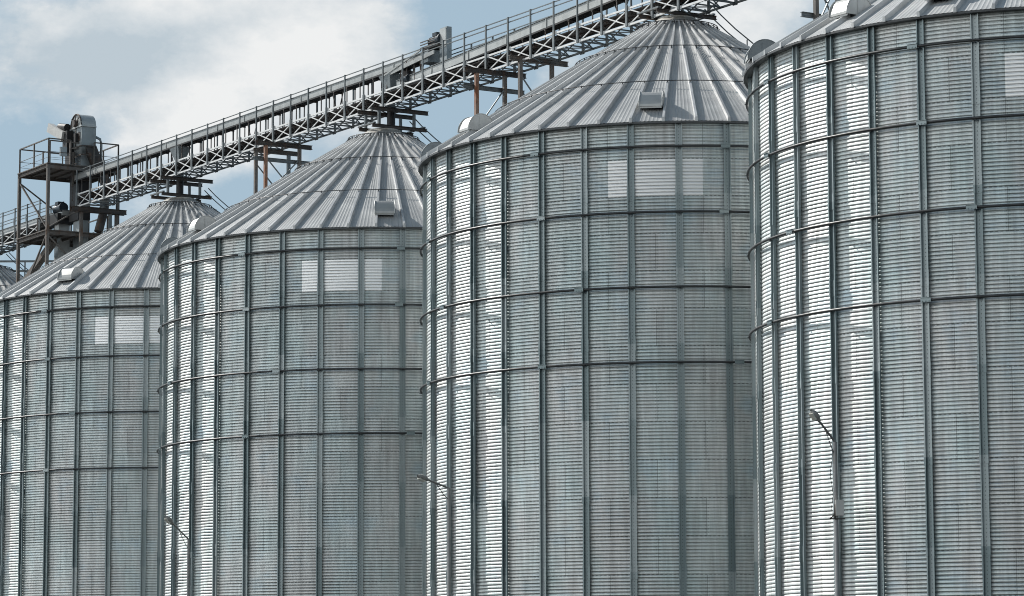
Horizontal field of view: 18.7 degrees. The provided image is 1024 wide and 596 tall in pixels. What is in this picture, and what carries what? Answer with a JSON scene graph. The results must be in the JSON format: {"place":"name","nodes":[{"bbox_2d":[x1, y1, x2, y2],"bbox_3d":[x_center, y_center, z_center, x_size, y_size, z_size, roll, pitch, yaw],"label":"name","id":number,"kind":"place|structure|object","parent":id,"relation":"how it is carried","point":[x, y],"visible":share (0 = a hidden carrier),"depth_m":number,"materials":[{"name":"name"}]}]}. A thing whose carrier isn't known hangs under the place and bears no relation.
{"place":"outdoors","nodes":[
{"label":"outdoors","id":0,"kind":"place"},
{"bbox_2d":[0,0,834,276],"label":"sky","id":1,"kind":"structure","parent":0,"point":[147,72],"materials":[{"name":"white"}]},
{"bbox_3d":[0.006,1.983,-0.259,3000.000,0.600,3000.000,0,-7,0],"label":"ground","id":2,"kind":"structure","parent":0,"visible":0},
{"bbox_2d":[0,252,27,291],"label":"grain silo","id":3,"kind":"object","parent":2,"relation":"on","point":[7,277],"visible":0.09,"depth_m":144.38,"materials":[{"name":"metal"}]},
{"bbox_2d":[0,260,53,275],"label":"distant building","id":4,"kind":"structure","parent":2,"relation":"on","point":[9,261],"depth_m":191.86,"materials":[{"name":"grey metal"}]},
{"bbox_2d":[45,201,72,260],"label":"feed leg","id":5,"kind":"object","parent":2,"relation":"on","point":[65,223],"visible":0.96,"depth_m":138.03,"materials":[{"name":"metal"}]},
{"bbox_2d":[16,138,119,282],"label":"platform tower","id":6,"kind":"structure","parent":2,"relation":"on","point":[48,171],"depth_m":137.09,"materials":[{"name":"grey metal"}]},
{"bbox_2d":[0,200,63,254],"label":"conveyor bridge","id":7,"kind":"structure","parent":6,"relation":"attached to","point":[9,240],"depth_m":141.95,"materials":[{"name":"grey metal"}]},
{"bbox_2d":[0,210,68,236],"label":"drag conveyor","id":8,"kind":"object","parent":7,"relation":"on","point":[64,213],"visible":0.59,"depth_m":140.82,"materials":[{"name":"metal"}]},
{"bbox_2d":[23,237,60,278],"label":"grain chute","id":9,"kind":"object","parent":6,"relation":"attached to","point":[41,259],"visible":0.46,"depth_m":137.96,"materials":[{"name":"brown metal"}]},
{"bbox_2d":[59,147,66,163],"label":"control box","id":10,"kind":"object","parent":6,"relation":"on","point":[63,149],"visible":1,"depth_m":136.13,"materials":[{"name":"metal"}]},
{"bbox_2d":[96,136,102,157],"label":"dust pipe","id":11,"kind":"object","parent":6,"relation":"on","point":[99,139],"visible":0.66,"depth_m":137.32,"materials":[{"name":"metal"}]},
{"bbox_2d":[47,114,111,249],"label":"bucket elevator","id":12,"kind":"object","parent":2,"relation":"on","point":[81,129],"visible":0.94,"depth_m":137.06,"materials":[{"name":"metal"}]},
{"bbox_2d":[70,206,126,245],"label":"beam stand","id":13,"kind":"object","parent":2,"relation":"on","point":[81,210],"visible":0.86,"depth_m":135.73,"materials":[{"name":"metal"}]},
{"bbox_2d":[0,188,227,595],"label":"grain silo","id":14,"kind":"object","parent":2,"relation":"on","point":[79,374],"visible":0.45,"depth_m":119.60,"materials":[{"name":"metal"}]},
{"bbox_2d":[170,146,190,193],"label":"filling spout","id":15,"kind":"object","parent":14,"relation":"on","point":[180,184],"visible":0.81,"depth_m":127.83,"materials":[{"name":"metal"}]},
{"bbox_2d":[150,175,212,202],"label":"saddle frame","id":16,"kind":"object","parent":14,"relation":"on","point":[188,183],"visible":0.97,"depth_m":127.79,"materials":[{"name":"metal"}]},
{"bbox_2d":[164,516,189,595],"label":"street lamp","id":17,"kind":"object","parent":2,"relation":"on","point":[168,519],"visible":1,"depth_m":104.89,"materials":[{"name":"metal"}]},
{"bbox_2d":[253,148,296,193],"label":"support trestle","id":18,"kind":"object","parent":2,"relation":"on","point":[288,154],"visible":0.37,"depth_m":120.71,"materials":[{"name":"grey metal"}]},
{"bbox_2d":[253,140,312,188],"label":"support trestle","id":19,"kind":"object","parent":2,"relation":"on","point":[266,159],"visible":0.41,"depth_m":119.44,"materials":[{"name":"metal"}]},
{"bbox_2d":[156,120,439,595],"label":"grain silo","id":20,"kind":"object","parent":2,"relation":"on","point":[290,401],"visible":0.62,"depth_m":104.18,"materials":[{"name":"metal"}]},
{"bbox_2d":[379,73,401,124],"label":"filling spout","id":21,"kind":"object","parent":20,"relation":"on","point":[390,81],"visible":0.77,"depth_m":112.65,"materials":[{"name":"metal"}]},
{"bbox_2d":[357,105,428,136],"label":"saddle frame","id":22,"kind":"object","parent":20,"relation":"on","point":[379,114],"visible":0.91,"depth_m":112.62,"materials":[{"name":"metal"}]},
{"bbox_2d":[75,0,746,207],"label":"conveyor bridge","id":23,"kind":"structure","parent":22,"relation":"on","point":[533,50],"depth_m":112.12,"materials":[{"name":"grey metal"}]},
{"bbox_2d":[72,54,420,200],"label":"drag conveyor","id":24,"kind":"object","parent":23,"relation":"on","point":[333,90],"visible":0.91,"depth_m":122.60,"materials":[{"name":"metal"}]},
{"bbox_2d":[396,0,642,88],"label":"drag conveyor","id":25,"kind":"object","parent":23,"relation":"on","point":[564,18],"visible":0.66,"depth_m":104.64,"materials":[{"name":"metal"}]},
{"bbox_2d":[399,74,409,87],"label":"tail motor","id":26,"kind":"object","parent":25,"relation":"on","point":[406,78],"visible":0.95,"depth_m":111.38,"materials":[{"name":"metal"}]},
{"bbox_2d":[384,26,451,75],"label":"drive cabinet","id":27,"kind":"object","parent":25,"relation":"on","point":[433,57],"visible":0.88,"depth_m":110.32,"materials":[{"name":"metal"}]},
{"bbox_2d":[417,474,450,595],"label":"street lamp","id":28,"kind":"object","parent":2,"relation":"on","point":[422,478],"visible":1,"depth_m":90.52,"materials":[{"name":"metal"}]},
{"bbox_2d":[462,66,525,114],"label":"support trestle","id":29,"kind":"object","parent":2,"relation":"on","point":[476,87],"visible":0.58,"depth_m":105.54,"materials":[{"name":"metal"}]},
{"bbox_2d":[508,55,568,97],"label":"support trestle","id":30,"kind":"object","parent":2,"relation":"on","point":[521,79],"visible":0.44,"depth_m":103.95,"materials":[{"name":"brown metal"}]},
{"bbox_2d":[417,7,754,595],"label":"grain silo","id":31,"kind":"object","parent":2,"relation":"on","point":[586,393],"visible":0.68,"depth_m":88.95,"materials":[{"name":"metal"}]},
{"bbox_2d":[671,2,679,14],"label":"filling spout","id":32,"kind":"object","parent":31,"relation":"on","point":[673,3],"visible":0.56,"depth_m":97.19,"materials":[{"name":"metal"}]},
{"bbox_2d":[637,6,716,20],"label":"saddle frame","id":33,"kind":"object","parent":31,"relation":"on","point":[659,9],"visible":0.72,"depth_m":97.02,"materials":[{"name":"metal"}]},
{"bbox_2d":[800,0,835,19],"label":"support trestle","id":34,"kind":"object","parent":2,"relation":"on","point":[815,14],"visible":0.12,"depth_m":89.56,"materials":[{"name":"grey metal"}]},
{"bbox_2d":[809,410,844,595],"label":"street lamp","id":35,"kind":"object","parent":2,"relation":"on","point":[838,504],"visible":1,"depth_m":74.88,"materials":[{"name":"metal"}]},
{"bbox_2d":[742,0,1023,595],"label":"grain silo","id":36,"kind":"object","parent":2,"relation":"on","point":[884,175],"visible":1,"depth_m":75.14,"materials":[{"name":"metal"}]}
]}

